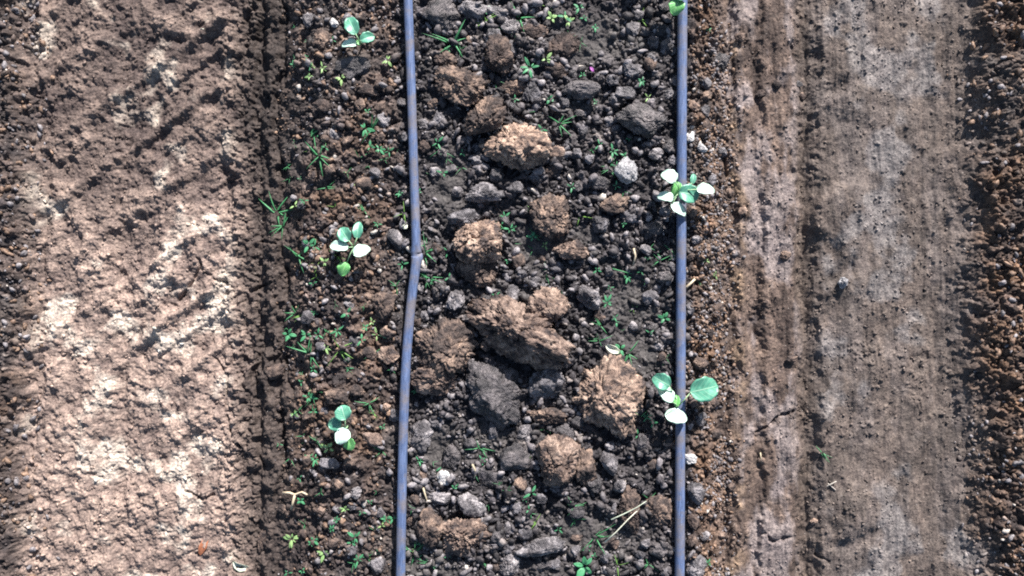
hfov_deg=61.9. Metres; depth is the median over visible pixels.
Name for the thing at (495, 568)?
soil clod
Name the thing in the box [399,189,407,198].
soil clod
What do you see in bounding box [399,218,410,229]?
soil clod
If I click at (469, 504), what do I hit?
soil clod
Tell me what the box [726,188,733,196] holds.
soil clod
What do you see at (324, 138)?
soil clod
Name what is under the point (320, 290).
soil clod
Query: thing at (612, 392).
soil clod
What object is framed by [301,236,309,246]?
soil clod
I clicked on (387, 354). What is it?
soil clod
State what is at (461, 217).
soil clod
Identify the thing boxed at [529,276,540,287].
soil clod
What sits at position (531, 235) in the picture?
weed seedling
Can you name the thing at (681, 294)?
drip hose
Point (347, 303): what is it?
soil clod
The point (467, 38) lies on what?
soil clod
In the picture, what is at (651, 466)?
soil clod
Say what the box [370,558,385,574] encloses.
soil clod
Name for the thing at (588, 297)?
soil clod
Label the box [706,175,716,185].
soil clod
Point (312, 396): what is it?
weed seedling
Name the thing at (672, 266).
soil clod
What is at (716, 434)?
soil clod
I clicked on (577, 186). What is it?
soil clod
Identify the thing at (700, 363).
soil clod
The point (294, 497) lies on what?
forked straw
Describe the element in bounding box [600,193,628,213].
soil clod
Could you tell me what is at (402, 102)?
soil clod
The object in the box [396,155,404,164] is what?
soil clod
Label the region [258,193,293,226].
grass tuft
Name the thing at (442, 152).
soil clod
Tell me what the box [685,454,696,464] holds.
stone
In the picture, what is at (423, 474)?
soil clod
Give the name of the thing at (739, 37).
soil clod
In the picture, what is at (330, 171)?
soil clod
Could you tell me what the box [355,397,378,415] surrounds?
grass tuft
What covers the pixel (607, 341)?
soil clod
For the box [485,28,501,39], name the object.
soil clod
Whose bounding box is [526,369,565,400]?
soil clod
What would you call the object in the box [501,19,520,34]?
soil clod
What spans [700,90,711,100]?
soil clod
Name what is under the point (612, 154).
weed seedling
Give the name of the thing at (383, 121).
soil clod
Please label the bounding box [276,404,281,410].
soil clod
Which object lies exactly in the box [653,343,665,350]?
soil clod
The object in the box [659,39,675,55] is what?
soil clod
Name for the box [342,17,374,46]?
cabbage seedling
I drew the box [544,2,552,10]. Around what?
soil clod
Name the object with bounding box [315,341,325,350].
soil clod
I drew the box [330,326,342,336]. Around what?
weed seedling
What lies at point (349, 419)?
soil clod
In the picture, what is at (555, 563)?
soil clod
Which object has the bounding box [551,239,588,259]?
soil clod
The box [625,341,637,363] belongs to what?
grass tuft
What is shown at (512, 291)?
soil clod
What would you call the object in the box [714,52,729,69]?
soil clod
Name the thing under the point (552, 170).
soil clod
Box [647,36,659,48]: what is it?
soil clod
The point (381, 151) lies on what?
weed seedling
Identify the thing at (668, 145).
soil clod
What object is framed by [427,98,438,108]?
soil clod
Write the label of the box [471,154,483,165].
soil clod
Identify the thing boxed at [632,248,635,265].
straw
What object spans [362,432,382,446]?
soil clod
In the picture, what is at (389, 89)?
soil clod
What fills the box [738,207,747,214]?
soil clod
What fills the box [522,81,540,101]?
soil clod
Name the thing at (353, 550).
soil clod
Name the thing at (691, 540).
soil clod
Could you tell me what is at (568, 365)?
soil clod
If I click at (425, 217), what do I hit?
soil clod
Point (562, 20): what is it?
soil clod
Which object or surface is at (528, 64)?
weed seedling
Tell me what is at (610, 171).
soil clod
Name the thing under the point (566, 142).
soil clod
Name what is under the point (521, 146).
soil clod
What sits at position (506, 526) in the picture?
soil clod
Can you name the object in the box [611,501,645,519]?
grass stalk
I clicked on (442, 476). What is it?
stone
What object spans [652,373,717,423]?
cabbage seedling
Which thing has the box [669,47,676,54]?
soil clod
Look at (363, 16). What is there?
soil clod
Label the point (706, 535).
soil clod
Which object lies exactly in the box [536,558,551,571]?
soil clod
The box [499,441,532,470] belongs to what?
soil clod
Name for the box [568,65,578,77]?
soil clod
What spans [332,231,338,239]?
soil clod
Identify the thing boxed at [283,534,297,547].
weed seedling
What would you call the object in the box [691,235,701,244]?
soil clod
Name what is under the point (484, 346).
soil clod
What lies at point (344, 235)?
cabbage seedling
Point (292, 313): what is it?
grass tuft
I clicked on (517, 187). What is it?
soil clod
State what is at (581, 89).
soil clod
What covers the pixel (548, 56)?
weed seedling
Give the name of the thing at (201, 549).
dry leaf
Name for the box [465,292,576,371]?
soil clod
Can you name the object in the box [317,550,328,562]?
weed seedling
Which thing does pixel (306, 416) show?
soil clod
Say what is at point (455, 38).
grass tuft
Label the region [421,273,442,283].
grass tuft
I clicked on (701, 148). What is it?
stone
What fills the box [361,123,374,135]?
weed seedling
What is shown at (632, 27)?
stone
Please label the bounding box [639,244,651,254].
soil clod
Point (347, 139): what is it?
soil clod
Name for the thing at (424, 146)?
soil clod
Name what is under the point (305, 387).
soil clod
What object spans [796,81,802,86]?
soil clod
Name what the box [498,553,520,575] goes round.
soil clod
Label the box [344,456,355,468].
soil clod
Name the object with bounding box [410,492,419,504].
soil clod
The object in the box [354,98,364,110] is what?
soil clod
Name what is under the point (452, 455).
soil clod
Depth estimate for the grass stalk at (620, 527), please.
1.57 m
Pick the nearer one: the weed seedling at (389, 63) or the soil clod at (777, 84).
the weed seedling at (389, 63)
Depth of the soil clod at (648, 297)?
1.59 m
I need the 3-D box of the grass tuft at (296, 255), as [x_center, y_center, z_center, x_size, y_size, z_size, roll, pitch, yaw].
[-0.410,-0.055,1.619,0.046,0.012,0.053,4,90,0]
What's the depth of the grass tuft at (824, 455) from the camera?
1.64 m
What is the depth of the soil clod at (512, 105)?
1.60 m
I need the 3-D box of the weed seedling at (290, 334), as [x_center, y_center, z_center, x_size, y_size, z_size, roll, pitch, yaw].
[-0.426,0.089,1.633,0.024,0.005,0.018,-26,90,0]
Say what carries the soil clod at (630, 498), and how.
on the ground
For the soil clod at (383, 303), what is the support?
on the ground
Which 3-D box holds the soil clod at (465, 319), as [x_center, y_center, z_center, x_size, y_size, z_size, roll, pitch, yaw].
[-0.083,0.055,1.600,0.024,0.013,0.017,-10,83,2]
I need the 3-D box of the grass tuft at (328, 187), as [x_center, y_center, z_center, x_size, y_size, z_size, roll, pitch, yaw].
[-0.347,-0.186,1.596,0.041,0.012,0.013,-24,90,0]
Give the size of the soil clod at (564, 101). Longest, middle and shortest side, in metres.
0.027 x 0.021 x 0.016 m
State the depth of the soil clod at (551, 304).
1.58 m
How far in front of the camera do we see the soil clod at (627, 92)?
1.58 m
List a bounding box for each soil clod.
[257,529,266,552]
[265,363,285,379]
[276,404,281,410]
[277,503,287,514]
[297,201,305,209]
[299,527,306,538]
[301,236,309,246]
[301,310,313,323]
[301,411,311,420]
[302,383,309,391]
[302,454,311,465]
[303,12,314,27]
[308,170,316,181]
[311,6,320,15]
[312,28,331,50]
[312,318,321,327]
[313,99,330,111]
[315,287,324,294]
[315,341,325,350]
[315,506,325,517]
[318,407,328,414]
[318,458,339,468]
[320,135,328,141]
[324,164,335,176]
[324,389,348,404]
[327,538,339,548]
[329,128,339,139]
[330,478,343,490]
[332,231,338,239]
[332,506,340,513]
[335,56,371,78]
[337,213,346,220]
[338,38,346,48]
[341,133,353,145]
[341,417,351,423]
[342,14,352,24]
[343,300,353,307]
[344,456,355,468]
[346,546,357,555]
[347,502,357,510]
[348,335,358,347]
[348,427,357,438]
[349,384,365,395]
[350,486,361,499]
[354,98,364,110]
[356,177,371,189]
[357,83,379,95]
[358,11,365,23]
[361,346,376,359]
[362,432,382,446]
[364,292,372,299]
[364,543,372,550]
[366,0,375,6]
[368,167,380,178]
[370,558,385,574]
[371,291,398,319]
[374,101,385,112]
[375,132,384,143]
[376,112,390,127]
[376,506,384,517]
[378,345,399,364]
[379,324,395,339]
[381,403,390,413]
[385,86,393,92]
[387,229,402,249]
[389,409,398,421]
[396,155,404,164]
[397,99,406,106]
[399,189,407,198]
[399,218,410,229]
[400,131,407,141]
[406,516,415,526]
[409,419,433,452]
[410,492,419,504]
[411,366,456,395]
[412,317,479,375]
[414,318,420,327]
[416,507,444,548]
[417,119,427,129]
[418,140,430,153]
[418,283,424,294]
[420,310,430,320]
[420,471,426,477]
[421,0,460,30]
[422,213,428,221]
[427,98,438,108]
[427,492,450,504]
[429,167,440,177]
[429,418,439,427]
[431,242,441,255]
[433,110,445,129]
[434,48,456,66]
[434,64,490,106]
[438,147,448,157]
[441,517,491,556]
[442,444,461,468]
[445,164,457,172]
[445,289,464,309]
[447,208,479,226]
[452,186,464,197]
[452,219,502,265]
[455,261,498,287]
[456,492,486,517]
[457,0,486,19]
[462,314,468,321]
[463,95,507,135]
[463,438,476,447]
[464,182,505,202]
[465,35,471,42]
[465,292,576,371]
[466,359,521,430]
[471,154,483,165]
[473,143,481,153]
[476,465,507,488]
[479,122,553,170]
[480,341,489,351]
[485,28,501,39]
[485,33,513,75]
[486,5,506,18]
[488,422,498,439]
[489,167,504,182]
[490,530,504,544]
[492,564,498,571]
[496,80,526,95]
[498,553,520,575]
[499,215,510,226]
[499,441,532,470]
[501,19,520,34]
[502,543,514,553]
[503,521,512,534]
[506,181,523,192]
[506,284,519,299]
[509,40,516,53]
[510,101,515,110]
[510,501,521,513]
[512,253,524,267]
[512,476,526,490]
[515,536,565,556]
[516,423,533,442]
[517,269,527,278]
[518,528,532,539]
[519,23,547,38]
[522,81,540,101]
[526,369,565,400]
[526,407,566,424]
[527,286,570,322]
[529,192,571,238]
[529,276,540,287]
[530,170,542,184]
[534,493,547,503]
[535,434,581,486]
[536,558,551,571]
[538,255,544,263]
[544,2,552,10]
[544,30,580,57]
[545,61,567,78]
[546,165,557,177]
[548,261,564,272]
[549,145,564,160]
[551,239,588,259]
[551,558,560,568]
[554,423,577,438]
[558,95,569,108]
[559,17,566,23]
[561,80,600,99]
[562,139,570,149]
[562,357,573,367]
[567,503,584,518]
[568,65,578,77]
[570,415,584,428]
[570,534,581,541]
[570,545,580,556]
[571,354,646,439]
[572,148,581,159]
[572,180,582,191]
[573,109,583,116]
[575,447,596,486]
[576,284,600,310]
[577,127,587,135]
[578,192,584,202]
[584,154,594,164]
[585,474,602,493]
[587,176,610,189]
[591,214,608,232]
[594,311,605,322]
[599,335,611,349]
[599,450,617,476]
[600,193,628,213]
[600,553,611,563]
[603,164,613,174]
[604,116,613,127]
[604,265,613,276]
[604,441,614,450]
[605,74,619,85]
[608,93,618,105]
[608,538,618,548]
[611,124,621,132]
[613,479,626,492]
[615,86,636,99]
[615,102,668,138]
[616,484,640,535]
[620,209,636,222]
[623,62,644,78]
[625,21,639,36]
[627,424,636,436]
[628,321,637,330]
[631,9,643,20]
[635,550,645,559]
[636,433,648,450]
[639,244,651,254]
[640,539,649,548]
[641,289,658,305]
[643,57,656,70]
[643,219,664,234]
[643,231,651,240]
[645,494,672,528]
[646,459,656,471]
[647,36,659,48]
[647,53,656,61]
[647,326,653,333]
[648,148,663,159]
[649,541,669,557]
[652,190,662,201]
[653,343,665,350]
[657,352,667,361]
[658,2,668,11]
[658,206,670,217]
[658,271,672,281]
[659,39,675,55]
[661,139,676,152]
[661,566,669,575]
[663,88,675,99]
[663,440,674,447]
[666,155,676,164]
[667,520,674,527]
[668,262,675,272]
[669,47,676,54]
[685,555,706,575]
[686,253,694,261]
[686,302,694,314]
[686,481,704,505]
[686,513,698,529]
[686,533,697,547]
[687,29,694,37]
[687,206,697,217]
[689,101,699,111]
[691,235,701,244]
[693,357,708,370]
[695,412,706,426]
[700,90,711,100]
[700,105,709,118]
[700,531,710,540]
[701,118,711,129]
[702,77,711,89]
[703,261,711,271]
[705,327,713,337]
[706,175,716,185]
[709,397,718,408]
[711,429,721,439]
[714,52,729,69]
[714,302,723,311]
[717,125,724,132]
[717,147,726,157]
[718,531,726,538]
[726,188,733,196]
[727,482,735,490]
[734,33,744,41]
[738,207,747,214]
[756,89,766,97]
[757,457,764,463]
[763,300,770,307]
[772,80,781,88]
[780,251,790,260]
[786,355,797,362]
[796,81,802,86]
[799,92,805,99]
[810,518,817,524]
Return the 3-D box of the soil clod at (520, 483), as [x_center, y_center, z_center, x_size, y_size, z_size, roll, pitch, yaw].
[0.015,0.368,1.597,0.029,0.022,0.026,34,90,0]
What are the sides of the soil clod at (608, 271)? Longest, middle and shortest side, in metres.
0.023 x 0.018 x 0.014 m
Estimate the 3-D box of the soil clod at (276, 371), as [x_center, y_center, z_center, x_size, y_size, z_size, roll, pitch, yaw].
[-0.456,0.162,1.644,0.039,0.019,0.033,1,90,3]
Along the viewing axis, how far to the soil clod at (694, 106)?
1.59 m
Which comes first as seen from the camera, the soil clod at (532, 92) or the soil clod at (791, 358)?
the soil clod at (532, 92)
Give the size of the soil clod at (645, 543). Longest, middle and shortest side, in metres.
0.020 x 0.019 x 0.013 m
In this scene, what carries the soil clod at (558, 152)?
on the ground
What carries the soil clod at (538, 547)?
on the ground
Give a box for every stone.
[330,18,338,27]
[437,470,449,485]
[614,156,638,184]
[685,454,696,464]
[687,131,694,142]
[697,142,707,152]
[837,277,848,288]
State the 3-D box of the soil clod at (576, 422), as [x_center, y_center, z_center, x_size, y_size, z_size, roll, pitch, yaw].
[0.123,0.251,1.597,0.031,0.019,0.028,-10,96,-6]
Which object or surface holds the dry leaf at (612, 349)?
on the ground
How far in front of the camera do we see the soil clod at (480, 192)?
1.58 m
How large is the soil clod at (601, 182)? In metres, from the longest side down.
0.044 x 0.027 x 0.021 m
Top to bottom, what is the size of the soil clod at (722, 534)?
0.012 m
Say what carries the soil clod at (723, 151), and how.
on the ground
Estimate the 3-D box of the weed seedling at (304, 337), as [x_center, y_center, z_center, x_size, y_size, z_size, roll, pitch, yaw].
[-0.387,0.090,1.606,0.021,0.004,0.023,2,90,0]
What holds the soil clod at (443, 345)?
on the ground
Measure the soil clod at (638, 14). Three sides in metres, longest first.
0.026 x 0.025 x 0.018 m
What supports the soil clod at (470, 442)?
on the ground
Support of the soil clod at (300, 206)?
on the ground
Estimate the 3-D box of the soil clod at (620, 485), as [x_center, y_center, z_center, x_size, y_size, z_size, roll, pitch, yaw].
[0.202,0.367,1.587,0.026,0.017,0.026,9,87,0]
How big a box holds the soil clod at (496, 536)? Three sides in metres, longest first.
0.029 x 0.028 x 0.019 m
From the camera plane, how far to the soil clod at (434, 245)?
1.59 m
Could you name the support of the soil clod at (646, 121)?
on the ground
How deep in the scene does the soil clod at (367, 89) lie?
1.58 m
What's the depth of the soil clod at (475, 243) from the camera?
1.56 m
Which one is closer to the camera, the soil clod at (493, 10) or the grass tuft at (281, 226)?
the soil clod at (493, 10)
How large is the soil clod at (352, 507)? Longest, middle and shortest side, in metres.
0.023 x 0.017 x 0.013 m
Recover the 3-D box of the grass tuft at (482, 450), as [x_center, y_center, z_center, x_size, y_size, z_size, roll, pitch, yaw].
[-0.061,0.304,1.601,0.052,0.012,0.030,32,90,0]
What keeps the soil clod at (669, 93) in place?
on the ground
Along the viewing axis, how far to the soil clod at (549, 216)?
1.58 m
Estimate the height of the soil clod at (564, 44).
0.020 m
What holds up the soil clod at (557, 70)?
on the ground
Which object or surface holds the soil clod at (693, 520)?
on the ground
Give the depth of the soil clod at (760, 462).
1.64 m
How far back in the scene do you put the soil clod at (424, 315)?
1.60 m
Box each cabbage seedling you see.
[328,405,354,449]
[330,222,369,275]
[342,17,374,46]
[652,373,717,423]
[657,169,714,215]
[668,0,684,15]
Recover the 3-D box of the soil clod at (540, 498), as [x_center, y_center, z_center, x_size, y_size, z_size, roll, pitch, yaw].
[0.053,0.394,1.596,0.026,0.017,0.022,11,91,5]
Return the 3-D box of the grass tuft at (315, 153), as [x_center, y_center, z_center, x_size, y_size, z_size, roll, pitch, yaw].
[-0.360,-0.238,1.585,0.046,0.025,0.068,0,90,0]
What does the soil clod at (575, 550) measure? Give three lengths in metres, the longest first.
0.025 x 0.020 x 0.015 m
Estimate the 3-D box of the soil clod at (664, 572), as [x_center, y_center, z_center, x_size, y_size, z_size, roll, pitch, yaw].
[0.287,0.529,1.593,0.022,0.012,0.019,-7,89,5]
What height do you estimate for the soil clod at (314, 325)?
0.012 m
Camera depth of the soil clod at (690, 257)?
1.59 m
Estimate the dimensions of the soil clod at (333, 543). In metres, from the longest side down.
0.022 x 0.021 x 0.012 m
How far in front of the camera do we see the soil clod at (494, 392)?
1.58 m
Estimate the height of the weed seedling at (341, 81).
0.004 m
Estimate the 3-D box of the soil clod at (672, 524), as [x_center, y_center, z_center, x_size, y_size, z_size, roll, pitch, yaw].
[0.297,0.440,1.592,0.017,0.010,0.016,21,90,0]
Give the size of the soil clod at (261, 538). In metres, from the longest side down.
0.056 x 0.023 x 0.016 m
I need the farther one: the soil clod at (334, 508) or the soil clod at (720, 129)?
the soil clod at (720, 129)
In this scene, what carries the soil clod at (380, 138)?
on the ground
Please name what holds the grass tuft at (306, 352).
on the ground
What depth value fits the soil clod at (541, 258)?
1.60 m
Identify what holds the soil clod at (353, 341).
on the ground
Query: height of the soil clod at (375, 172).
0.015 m
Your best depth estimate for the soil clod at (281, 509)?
1.64 m
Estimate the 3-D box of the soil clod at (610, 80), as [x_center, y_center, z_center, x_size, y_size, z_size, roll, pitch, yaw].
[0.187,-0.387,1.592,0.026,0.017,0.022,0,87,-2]
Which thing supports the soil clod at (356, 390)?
on the ground
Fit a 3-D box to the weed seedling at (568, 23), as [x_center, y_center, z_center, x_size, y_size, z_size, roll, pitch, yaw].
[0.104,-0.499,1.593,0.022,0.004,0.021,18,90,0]
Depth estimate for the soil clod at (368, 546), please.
1.60 m
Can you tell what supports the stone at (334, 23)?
on the ground
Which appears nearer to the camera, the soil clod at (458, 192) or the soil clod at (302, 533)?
the soil clod at (458, 192)
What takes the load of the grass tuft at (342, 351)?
on the ground
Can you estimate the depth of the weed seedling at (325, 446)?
1.59 m
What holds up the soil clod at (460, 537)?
on the ground
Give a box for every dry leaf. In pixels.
[198,539,208,554]
[233,562,248,571]
[605,344,619,353]
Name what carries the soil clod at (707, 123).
on the ground
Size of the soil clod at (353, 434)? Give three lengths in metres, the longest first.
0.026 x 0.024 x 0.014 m
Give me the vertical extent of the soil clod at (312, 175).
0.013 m
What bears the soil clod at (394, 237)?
on the ground
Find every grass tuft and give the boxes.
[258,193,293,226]
[269,212,287,239]
[284,245,305,272]
[285,305,298,320]
[286,336,319,367]
[306,143,329,175]
[311,128,317,147]
[316,183,334,189]
[327,337,351,365]
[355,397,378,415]
[363,118,377,140]
[394,201,405,222]
[406,544,422,564]
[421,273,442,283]
[422,20,464,56]
[423,234,441,263]
[465,440,492,457]
[510,0,531,30]
[550,115,573,134]
[581,525,613,553]
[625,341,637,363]
[816,446,829,459]
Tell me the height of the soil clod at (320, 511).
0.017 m
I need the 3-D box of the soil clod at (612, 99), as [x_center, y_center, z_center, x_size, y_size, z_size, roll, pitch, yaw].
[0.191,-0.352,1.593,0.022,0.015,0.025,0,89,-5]
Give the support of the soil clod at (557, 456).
on the ground
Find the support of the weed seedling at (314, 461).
on the ground
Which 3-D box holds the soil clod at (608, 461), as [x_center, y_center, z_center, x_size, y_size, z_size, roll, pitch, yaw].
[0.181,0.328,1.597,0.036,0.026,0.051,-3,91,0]
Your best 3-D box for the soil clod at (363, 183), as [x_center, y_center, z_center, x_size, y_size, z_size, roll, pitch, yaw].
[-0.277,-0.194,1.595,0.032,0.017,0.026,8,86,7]
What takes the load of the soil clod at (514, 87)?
on the ground
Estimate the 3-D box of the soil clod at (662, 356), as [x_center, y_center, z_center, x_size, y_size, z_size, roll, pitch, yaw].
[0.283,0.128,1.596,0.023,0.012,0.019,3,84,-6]
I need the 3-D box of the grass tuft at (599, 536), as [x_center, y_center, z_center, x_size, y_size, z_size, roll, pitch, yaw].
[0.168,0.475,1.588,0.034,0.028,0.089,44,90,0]
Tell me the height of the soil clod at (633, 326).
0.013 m
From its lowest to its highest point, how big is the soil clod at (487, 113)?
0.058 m
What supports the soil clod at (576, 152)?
on the ground
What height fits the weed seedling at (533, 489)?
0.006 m
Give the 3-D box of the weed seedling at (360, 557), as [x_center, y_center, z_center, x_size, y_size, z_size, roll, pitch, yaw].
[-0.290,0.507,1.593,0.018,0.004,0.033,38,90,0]
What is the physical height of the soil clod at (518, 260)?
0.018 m
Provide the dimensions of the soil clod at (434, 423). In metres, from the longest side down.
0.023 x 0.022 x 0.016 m
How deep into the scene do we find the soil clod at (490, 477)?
1.60 m
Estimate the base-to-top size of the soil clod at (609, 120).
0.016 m
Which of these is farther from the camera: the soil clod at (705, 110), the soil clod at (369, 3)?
the soil clod at (705, 110)
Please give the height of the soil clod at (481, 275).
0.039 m
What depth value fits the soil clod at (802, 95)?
1.66 m
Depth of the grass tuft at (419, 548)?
1.60 m
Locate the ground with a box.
[0,0,1023,575]
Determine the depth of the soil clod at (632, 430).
1.58 m
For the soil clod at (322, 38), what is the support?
on the ground
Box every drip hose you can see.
[396,0,422,575]
[675,0,687,575]
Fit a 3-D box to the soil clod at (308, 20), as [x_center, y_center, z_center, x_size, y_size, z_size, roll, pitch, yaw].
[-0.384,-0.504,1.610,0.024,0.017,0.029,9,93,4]
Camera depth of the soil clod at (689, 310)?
1.59 m
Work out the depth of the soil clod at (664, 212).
1.59 m
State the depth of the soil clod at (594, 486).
1.59 m
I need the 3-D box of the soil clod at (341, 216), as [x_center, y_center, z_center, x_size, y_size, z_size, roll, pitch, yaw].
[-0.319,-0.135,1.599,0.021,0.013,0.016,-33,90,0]
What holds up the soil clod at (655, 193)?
on the ground
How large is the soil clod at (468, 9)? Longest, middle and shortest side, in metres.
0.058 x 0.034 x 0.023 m
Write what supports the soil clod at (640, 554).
on the ground
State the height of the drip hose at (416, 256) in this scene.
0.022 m
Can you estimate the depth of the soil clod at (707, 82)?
1.60 m
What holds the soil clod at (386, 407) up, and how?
on the ground
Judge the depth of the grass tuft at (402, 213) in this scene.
1.59 m
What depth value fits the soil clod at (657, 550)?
1.58 m
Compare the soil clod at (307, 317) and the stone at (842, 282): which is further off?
the stone at (842, 282)
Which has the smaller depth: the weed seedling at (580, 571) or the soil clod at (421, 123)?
the weed seedling at (580, 571)
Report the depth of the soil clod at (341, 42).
1.60 m
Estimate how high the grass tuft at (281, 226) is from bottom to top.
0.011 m
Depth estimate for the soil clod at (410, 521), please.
1.60 m
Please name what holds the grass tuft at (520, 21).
on the ground
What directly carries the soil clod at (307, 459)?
on the ground
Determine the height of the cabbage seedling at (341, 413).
0.052 m
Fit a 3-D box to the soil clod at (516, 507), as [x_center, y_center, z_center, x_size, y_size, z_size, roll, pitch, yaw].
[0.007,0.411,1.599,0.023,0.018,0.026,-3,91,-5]
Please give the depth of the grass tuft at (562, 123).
1.58 m
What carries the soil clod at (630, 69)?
on the ground
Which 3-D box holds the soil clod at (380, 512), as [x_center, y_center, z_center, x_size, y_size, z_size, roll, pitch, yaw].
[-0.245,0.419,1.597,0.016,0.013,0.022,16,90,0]
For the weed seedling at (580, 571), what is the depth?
1.57 m
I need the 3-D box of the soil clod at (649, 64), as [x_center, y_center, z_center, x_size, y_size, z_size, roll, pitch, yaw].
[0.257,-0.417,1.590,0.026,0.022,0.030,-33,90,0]
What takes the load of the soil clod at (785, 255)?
on the ground
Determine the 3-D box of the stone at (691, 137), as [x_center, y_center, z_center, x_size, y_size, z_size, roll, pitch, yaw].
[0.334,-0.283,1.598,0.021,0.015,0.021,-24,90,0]
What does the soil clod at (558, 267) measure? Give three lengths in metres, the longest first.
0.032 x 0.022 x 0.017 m
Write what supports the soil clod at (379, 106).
on the ground
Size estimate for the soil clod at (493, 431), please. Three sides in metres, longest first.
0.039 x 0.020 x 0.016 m
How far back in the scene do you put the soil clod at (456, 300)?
1.58 m
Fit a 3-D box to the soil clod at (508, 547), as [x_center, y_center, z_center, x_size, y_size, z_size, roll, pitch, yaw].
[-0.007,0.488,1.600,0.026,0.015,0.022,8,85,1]
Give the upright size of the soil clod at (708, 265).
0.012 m
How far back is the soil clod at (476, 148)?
1.60 m
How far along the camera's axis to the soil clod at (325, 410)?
1.60 m
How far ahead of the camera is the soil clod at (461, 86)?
1.57 m
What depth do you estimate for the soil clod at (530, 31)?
1.59 m
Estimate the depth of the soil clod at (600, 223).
1.58 m
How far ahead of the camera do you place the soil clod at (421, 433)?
1.59 m
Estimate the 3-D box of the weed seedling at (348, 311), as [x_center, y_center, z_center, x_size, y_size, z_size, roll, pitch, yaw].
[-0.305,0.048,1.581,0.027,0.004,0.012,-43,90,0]
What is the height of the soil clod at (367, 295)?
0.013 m
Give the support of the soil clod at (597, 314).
on the ground
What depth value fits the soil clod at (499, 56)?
1.57 m
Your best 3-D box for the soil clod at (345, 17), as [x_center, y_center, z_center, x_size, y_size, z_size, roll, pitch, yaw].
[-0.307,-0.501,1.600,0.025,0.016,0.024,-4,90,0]
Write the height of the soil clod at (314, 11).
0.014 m
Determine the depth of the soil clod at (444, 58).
1.59 m
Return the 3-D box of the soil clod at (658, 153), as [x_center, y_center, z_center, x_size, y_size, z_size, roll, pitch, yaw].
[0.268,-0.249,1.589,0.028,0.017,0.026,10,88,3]
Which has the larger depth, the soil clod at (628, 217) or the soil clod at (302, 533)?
the soil clod at (302, 533)
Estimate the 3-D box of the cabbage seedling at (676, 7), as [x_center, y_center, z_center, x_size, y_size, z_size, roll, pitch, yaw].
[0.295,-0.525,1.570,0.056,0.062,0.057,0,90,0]
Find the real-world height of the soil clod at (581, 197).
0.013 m
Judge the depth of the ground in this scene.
1.64 m
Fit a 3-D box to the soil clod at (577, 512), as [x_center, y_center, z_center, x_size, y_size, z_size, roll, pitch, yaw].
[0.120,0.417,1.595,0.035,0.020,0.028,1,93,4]
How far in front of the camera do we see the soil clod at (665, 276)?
1.58 m
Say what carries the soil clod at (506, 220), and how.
on the ground
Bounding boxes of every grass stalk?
[604,509,638,541]
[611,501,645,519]
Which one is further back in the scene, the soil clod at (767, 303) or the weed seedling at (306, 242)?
the soil clod at (767, 303)
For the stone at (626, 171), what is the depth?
1.57 m
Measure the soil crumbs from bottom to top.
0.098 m
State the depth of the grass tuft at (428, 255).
1.59 m
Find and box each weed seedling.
[282,329,296,340]
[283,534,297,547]
[300,330,311,341]
[302,392,317,401]
[303,238,314,252]
[311,455,318,465]
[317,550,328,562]
[321,442,333,452]
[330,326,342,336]
[335,75,344,85]
[341,307,350,316]
[347,532,359,542]
[352,554,362,567]
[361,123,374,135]
[375,145,385,154]
[382,56,391,66]
[520,57,538,77]
[523,485,536,497]
[526,232,536,240]
[542,52,551,62]
[547,11,556,21]
[558,11,570,21]
[564,15,573,25]
[574,556,591,575]
[602,294,611,307]
[611,143,617,157]
[614,344,624,355]
[658,312,669,322]
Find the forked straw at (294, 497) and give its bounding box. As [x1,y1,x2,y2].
[282,491,307,509]
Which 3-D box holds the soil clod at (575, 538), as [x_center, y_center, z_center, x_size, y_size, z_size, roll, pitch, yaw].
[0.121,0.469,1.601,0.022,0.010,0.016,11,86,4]
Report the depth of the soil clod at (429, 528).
1.58 m
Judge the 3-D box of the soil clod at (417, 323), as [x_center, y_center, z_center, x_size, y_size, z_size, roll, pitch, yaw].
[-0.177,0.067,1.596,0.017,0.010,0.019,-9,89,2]
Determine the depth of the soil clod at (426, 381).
1.58 m
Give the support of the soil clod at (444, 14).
on the ground
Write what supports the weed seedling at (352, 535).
on the ground
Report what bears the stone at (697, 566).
on the ground
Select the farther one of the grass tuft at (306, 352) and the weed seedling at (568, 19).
the grass tuft at (306, 352)
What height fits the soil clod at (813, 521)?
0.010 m
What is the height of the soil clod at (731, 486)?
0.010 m
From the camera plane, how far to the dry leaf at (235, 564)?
1.65 m
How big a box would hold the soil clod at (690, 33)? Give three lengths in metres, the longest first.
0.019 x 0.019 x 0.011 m
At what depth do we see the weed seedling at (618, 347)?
1.59 m
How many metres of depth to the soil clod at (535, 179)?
1.59 m
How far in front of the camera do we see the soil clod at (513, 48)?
1.59 m
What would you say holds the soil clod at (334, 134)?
on the ground
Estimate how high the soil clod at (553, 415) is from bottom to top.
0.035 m
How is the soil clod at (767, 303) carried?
on the ground
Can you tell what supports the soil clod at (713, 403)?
on the ground
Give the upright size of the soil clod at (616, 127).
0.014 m
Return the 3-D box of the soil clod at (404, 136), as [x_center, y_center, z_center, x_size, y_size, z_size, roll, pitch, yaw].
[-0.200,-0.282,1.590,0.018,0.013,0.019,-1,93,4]
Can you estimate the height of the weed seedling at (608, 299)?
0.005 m
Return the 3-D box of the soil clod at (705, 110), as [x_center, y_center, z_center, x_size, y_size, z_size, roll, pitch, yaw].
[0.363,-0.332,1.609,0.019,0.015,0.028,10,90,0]
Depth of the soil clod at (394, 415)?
1.60 m
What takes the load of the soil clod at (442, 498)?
on the ground
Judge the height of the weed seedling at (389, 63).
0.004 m
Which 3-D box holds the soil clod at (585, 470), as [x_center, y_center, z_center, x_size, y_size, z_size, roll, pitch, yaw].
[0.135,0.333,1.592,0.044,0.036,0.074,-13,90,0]
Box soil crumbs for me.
[0,0,1023,575]
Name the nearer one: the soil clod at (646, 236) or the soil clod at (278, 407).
the soil clod at (646, 236)
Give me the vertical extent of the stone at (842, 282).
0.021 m

